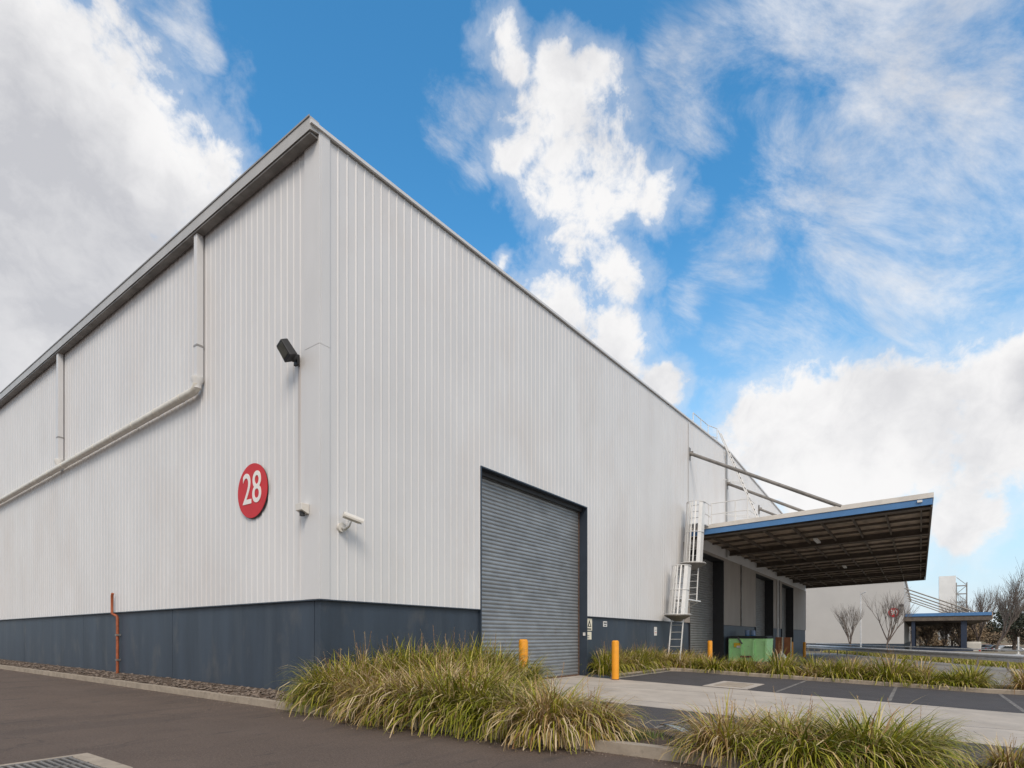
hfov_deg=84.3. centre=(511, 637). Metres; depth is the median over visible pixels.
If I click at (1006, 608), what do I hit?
bare tree
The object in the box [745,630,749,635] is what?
drum
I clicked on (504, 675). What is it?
grass clump
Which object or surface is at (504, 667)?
grass clump
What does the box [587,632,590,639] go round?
notice
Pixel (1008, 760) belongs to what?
grass clump
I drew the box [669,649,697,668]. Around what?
grass clump
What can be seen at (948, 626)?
bare tree
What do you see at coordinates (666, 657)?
grass clump
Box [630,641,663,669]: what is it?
grass clump
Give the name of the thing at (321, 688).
grass clump
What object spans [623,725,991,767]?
bed edge
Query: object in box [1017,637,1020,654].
marker post
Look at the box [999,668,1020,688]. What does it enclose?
grass clump
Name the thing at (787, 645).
wooden panel
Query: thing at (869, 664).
grass clump
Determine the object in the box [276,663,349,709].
grass clump
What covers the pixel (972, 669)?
grass clump
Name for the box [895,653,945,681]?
grass clump
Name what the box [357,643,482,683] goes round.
grass clump
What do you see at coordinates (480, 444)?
warehouse
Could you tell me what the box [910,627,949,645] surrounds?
shrubby tree
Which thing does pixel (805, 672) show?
grass clump
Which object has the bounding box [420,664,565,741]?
grass clump
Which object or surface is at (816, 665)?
grass clump
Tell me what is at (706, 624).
roller door
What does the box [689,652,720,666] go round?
grass clump
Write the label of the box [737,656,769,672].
grass clump
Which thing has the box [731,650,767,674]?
grass clump
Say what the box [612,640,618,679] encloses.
bollard
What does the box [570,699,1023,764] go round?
parking lane
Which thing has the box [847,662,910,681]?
grass clump
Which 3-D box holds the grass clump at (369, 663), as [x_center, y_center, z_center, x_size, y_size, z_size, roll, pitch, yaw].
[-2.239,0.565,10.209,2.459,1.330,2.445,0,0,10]
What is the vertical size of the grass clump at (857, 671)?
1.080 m
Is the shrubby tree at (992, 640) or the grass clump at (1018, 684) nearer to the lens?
the grass clump at (1018, 684)
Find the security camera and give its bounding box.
[337,511,363,531]
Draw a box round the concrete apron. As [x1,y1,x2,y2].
[542,677,1023,747]
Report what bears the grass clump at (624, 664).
on the planting bed
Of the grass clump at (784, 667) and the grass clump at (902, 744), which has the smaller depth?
the grass clump at (902, 744)
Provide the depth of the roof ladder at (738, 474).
29.64 m
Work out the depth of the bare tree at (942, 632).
109.87 m
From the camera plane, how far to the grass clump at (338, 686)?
8.45 m
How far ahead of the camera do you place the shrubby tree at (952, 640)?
125.49 m
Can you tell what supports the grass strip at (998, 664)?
on the road
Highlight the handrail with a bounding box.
[711,498,754,523]
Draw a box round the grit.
[1,669,709,767]
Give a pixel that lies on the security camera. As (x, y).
(342, 527)
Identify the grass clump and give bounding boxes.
[266,649,385,719]
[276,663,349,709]
[293,655,415,721]
[300,635,416,701]
[320,658,435,729]
[338,635,446,680]
[347,649,496,737]
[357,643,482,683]
[372,652,541,738]
[374,632,473,673]
[377,641,504,687]
[402,629,489,668]
[412,641,519,683]
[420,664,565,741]
[426,629,521,669]
[434,648,550,693]
[447,640,544,696]
[452,632,543,684]
[466,663,638,753]
[472,669,603,742]
[486,641,564,697]
[526,676,658,750]
[578,641,631,676]
[593,645,631,673]
[606,647,643,673]
[608,650,632,674]
[610,647,642,672]
[626,644,655,673]
[627,639,661,669]
[629,643,657,672]
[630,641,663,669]
[635,644,665,670]
[642,643,672,669]
[645,646,675,669]
[650,689,814,767]
[656,646,684,667]
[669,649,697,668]
[670,646,703,661]
[673,649,692,660]
[679,654,707,668]
[685,648,708,659]
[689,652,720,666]
[691,652,729,673]
[705,688,858,767]
[716,694,922,767]
[717,655,738,672]
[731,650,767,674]
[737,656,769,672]
[753,660,781,674]
[757,643,807,678]
[775,691,1002,767]
[777,654,810,674]
[792,663,831,679]
[794,649,831,673]
[806,655,857,681]
[807,656,854,672]
[825,650,878,681]
[826,654,868,672]
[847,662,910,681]
[849,698,994,767]
[851,655,893,677]
[860,645,932,687]
[880,654,921,682]
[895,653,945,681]
[903,668,953,688]
[923,668,995,689]
[929,667,996,687]
[939,657,1007,688]
[941,668,1001,690]
[967,731,1023,767]
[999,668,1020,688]
[1000,658,1023,693]
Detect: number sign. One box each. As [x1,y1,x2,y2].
[238,463,268,518]
[888,608,898,616]
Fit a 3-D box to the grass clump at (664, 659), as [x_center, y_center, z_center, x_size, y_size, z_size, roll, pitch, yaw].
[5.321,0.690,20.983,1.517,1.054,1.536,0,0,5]
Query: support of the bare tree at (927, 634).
on the terrain
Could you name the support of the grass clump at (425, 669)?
on the planting bed
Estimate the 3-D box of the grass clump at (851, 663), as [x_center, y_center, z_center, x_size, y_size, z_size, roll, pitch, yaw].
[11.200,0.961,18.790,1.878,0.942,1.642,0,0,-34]
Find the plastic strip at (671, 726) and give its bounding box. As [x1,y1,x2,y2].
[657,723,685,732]
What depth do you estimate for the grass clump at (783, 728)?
5.23 m
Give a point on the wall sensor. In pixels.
(302, 509)
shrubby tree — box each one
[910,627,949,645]
[940,624,978,645]
[949,623,992,643]
[971,621,995,641]
[980,630,1008,644]
[1005,628,1023,644]
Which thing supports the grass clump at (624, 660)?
on the planting bed
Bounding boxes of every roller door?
[479,466,586,679]
[689,548,723,660]
[755,573,772,656]
[781,584,792,651]
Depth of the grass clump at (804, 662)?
19.44 m
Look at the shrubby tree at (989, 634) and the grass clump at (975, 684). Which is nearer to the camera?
the grass clump at (975, 684)
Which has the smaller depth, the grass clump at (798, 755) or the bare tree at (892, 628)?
the grass clump at (798, 755)
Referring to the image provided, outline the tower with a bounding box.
[939,576,966,645]
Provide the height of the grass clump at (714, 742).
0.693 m
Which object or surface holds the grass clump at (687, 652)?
on the planting bed
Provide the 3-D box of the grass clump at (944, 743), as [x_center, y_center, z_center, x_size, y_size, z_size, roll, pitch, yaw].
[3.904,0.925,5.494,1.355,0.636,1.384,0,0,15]
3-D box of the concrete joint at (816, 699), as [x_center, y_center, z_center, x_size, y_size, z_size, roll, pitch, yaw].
[17.151,1.379,3.658,39.600,0.336,0.024,0,0,36]
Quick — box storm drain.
[0,753,132,767]
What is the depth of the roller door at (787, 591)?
46.33 m
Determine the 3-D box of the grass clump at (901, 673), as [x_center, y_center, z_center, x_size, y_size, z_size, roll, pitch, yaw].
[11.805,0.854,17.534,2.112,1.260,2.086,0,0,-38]
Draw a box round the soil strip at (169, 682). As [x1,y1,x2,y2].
[1,659,295,699]
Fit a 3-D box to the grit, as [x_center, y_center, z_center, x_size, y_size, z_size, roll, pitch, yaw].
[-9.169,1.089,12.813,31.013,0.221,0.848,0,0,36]
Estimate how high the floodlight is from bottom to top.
0.369 m
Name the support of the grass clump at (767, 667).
on the planting bed
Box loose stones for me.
[0,659,308,703]
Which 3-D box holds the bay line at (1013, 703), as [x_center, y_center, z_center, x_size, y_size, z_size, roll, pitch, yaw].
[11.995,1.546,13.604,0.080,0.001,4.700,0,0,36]
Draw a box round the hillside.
[916,628,1023,645]
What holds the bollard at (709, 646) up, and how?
on the road
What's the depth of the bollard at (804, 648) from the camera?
42.92 m
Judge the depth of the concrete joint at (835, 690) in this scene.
13.31 m
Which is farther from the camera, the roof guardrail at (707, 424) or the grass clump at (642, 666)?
the roof guardrail at (707, 424)
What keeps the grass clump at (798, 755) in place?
on the planting bed
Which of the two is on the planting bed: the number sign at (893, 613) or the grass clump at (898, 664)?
the grass clump at (898, 664)
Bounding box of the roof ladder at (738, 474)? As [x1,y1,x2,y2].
[718,430,757,517]
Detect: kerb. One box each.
[0,665,839,767]
[611,668,1023,694]
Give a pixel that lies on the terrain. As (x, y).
(1009, 652)
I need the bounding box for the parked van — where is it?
[967,642,980,650]
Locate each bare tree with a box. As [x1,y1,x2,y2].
[831,603,864,646]
[861,587,920,647]
[908,625,939,645]
[935,626,950,645]
[939,597,978,646]
[951,585,1001,641]
[991,562,1023,651]
[991,593,1023,631]
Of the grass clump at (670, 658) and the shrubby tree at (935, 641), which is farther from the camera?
the shrubby tree at (935, 641)
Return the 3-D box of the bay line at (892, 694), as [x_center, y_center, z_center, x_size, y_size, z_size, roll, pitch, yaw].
[10.089,1.471,14.978,0.080,0.003,4.700,0,0,36]
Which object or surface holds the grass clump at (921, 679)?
on the planting bed
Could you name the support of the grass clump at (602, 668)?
on the planting bed
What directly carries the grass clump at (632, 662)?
on the planting bed
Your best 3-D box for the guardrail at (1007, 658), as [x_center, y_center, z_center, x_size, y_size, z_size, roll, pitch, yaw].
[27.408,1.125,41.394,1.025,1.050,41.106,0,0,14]
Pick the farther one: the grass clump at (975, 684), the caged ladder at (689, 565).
the caged ladder at (689, 565)
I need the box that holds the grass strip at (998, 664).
[820,649,1023,668]
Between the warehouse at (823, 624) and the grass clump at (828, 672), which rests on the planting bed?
the grass clump at (828, 672)
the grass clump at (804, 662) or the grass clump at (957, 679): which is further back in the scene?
the grass clump at (804, 662)
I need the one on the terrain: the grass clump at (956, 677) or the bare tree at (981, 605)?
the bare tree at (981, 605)
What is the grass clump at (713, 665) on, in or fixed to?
on the planting bed
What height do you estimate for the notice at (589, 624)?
0.380 m
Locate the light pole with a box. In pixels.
[860,592,864,646]
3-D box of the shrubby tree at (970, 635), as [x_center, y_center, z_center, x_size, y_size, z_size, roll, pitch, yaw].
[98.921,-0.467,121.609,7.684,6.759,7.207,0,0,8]
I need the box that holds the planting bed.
[589,669,1016,767]
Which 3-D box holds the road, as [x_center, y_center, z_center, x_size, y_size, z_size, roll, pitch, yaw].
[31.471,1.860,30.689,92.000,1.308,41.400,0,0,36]
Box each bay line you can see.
[775,680,806,691]
[887,687,896,700]
[998,694,1023,711]
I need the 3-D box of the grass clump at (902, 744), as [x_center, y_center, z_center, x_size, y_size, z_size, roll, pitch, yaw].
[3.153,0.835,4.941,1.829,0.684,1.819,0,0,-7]
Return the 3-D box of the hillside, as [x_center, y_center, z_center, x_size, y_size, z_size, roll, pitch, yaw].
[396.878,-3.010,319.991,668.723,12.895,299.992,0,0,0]
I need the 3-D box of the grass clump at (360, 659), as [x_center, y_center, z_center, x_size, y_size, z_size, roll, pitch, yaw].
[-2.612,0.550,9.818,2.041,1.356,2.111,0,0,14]
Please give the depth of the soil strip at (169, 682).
13.30 m
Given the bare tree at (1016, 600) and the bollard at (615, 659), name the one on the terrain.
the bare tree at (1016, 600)
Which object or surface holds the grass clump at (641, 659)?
on the planting bed
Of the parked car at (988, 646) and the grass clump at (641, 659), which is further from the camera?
the parked car at (988, 646)
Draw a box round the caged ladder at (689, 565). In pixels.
[664,500,710,660]
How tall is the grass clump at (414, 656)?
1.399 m
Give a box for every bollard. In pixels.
[519,639,527,668]
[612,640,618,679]
[707,641,711,658]
[803,642,805,656]
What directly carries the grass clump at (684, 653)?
on the planting bed
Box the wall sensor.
[295,502,308,515]
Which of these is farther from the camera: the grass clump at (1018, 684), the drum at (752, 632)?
the drum at (752, 632)
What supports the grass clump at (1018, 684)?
on the planting bed
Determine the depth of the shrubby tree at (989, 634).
148.69 m
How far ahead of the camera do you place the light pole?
72.95 m
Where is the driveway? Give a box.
[0,669,717,767]
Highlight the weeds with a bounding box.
[618,727,672,742]
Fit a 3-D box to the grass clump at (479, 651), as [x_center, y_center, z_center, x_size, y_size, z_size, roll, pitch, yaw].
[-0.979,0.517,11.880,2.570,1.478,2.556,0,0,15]
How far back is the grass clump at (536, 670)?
11.67 m
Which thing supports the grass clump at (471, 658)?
on the planting bed
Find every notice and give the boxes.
[587,618,591,630]
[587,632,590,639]
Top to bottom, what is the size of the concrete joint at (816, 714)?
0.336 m
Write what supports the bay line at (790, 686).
on the parking bay surface
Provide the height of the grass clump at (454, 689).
1.035 m
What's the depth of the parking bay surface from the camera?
15.29 m
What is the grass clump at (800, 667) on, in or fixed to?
on the planting bed
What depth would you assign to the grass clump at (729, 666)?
20.04 m
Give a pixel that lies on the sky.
(799, 224)
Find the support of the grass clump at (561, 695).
on the planting bed
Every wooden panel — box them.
[775,637,782,658]
[784,637,791,659]
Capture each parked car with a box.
[981,645,999,650]
[992,645,1023,650]
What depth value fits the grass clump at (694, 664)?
20.88 m
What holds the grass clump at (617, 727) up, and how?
on the planting bed
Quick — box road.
[728,653,1022,684]
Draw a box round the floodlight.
[277,338,299,366]
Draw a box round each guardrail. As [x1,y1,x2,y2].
[693,413,717,440]
[806,643,1023,670]
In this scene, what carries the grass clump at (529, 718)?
on the planting bed
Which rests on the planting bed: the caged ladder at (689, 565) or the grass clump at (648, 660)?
the grass clump at (648, 660)
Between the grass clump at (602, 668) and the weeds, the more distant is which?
the grass clump at (602, 668)
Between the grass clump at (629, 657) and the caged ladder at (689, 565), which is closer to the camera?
the grass clump at (629, 657)
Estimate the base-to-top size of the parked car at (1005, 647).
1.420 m
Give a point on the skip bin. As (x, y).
(754, 647)
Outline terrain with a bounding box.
[806,646,1023,654]
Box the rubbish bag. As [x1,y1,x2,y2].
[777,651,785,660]
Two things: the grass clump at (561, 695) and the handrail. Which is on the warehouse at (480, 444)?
the handrail
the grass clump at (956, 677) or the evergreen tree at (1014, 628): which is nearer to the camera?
the grass clump at (956, 677)
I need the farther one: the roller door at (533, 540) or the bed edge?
the roller door at (533, 540)
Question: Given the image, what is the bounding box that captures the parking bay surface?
[619,671,1023,712]
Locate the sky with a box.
[0,0,1023,627]
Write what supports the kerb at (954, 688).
on the parking bay surface
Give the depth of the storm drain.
5.34 m
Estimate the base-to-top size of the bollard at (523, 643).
1.296 m
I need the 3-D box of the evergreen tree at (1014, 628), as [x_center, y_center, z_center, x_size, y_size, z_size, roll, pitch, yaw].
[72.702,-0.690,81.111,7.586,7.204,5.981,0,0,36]
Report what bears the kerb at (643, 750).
on the driveway
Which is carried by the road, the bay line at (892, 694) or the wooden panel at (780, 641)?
the wooden panel at (780, 641)
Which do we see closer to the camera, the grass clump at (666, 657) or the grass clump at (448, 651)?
the grass clump at (448, 651)
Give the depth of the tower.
131.27 m
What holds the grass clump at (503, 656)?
on the planting bed
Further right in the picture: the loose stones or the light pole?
the light pole
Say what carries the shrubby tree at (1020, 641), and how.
on the terrain
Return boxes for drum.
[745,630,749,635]
[750,630,755,635]
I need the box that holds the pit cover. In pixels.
[703,681,763,689]
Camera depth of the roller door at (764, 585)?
39.95 m
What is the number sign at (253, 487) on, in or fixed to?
attached to the warehouse at (480, 444)
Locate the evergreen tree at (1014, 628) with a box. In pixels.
[985,610,1023,649]
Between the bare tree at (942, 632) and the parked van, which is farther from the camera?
the bare tree at (942, 632)
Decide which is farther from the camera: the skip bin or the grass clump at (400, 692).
the skip bin
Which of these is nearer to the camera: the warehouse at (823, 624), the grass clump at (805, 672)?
the grass clump at (805, 672)
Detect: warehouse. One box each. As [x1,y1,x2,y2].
[0,114,933,692]
[805,581,992,650]
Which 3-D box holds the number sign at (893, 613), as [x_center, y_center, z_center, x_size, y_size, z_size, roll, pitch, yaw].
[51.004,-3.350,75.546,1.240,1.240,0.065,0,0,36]
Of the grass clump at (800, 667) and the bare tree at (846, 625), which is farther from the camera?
the bare tree at (846, 625)
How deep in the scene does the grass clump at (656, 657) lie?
20.43 m
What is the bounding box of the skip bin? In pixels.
[728,636,773,661]
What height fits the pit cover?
0.105 m

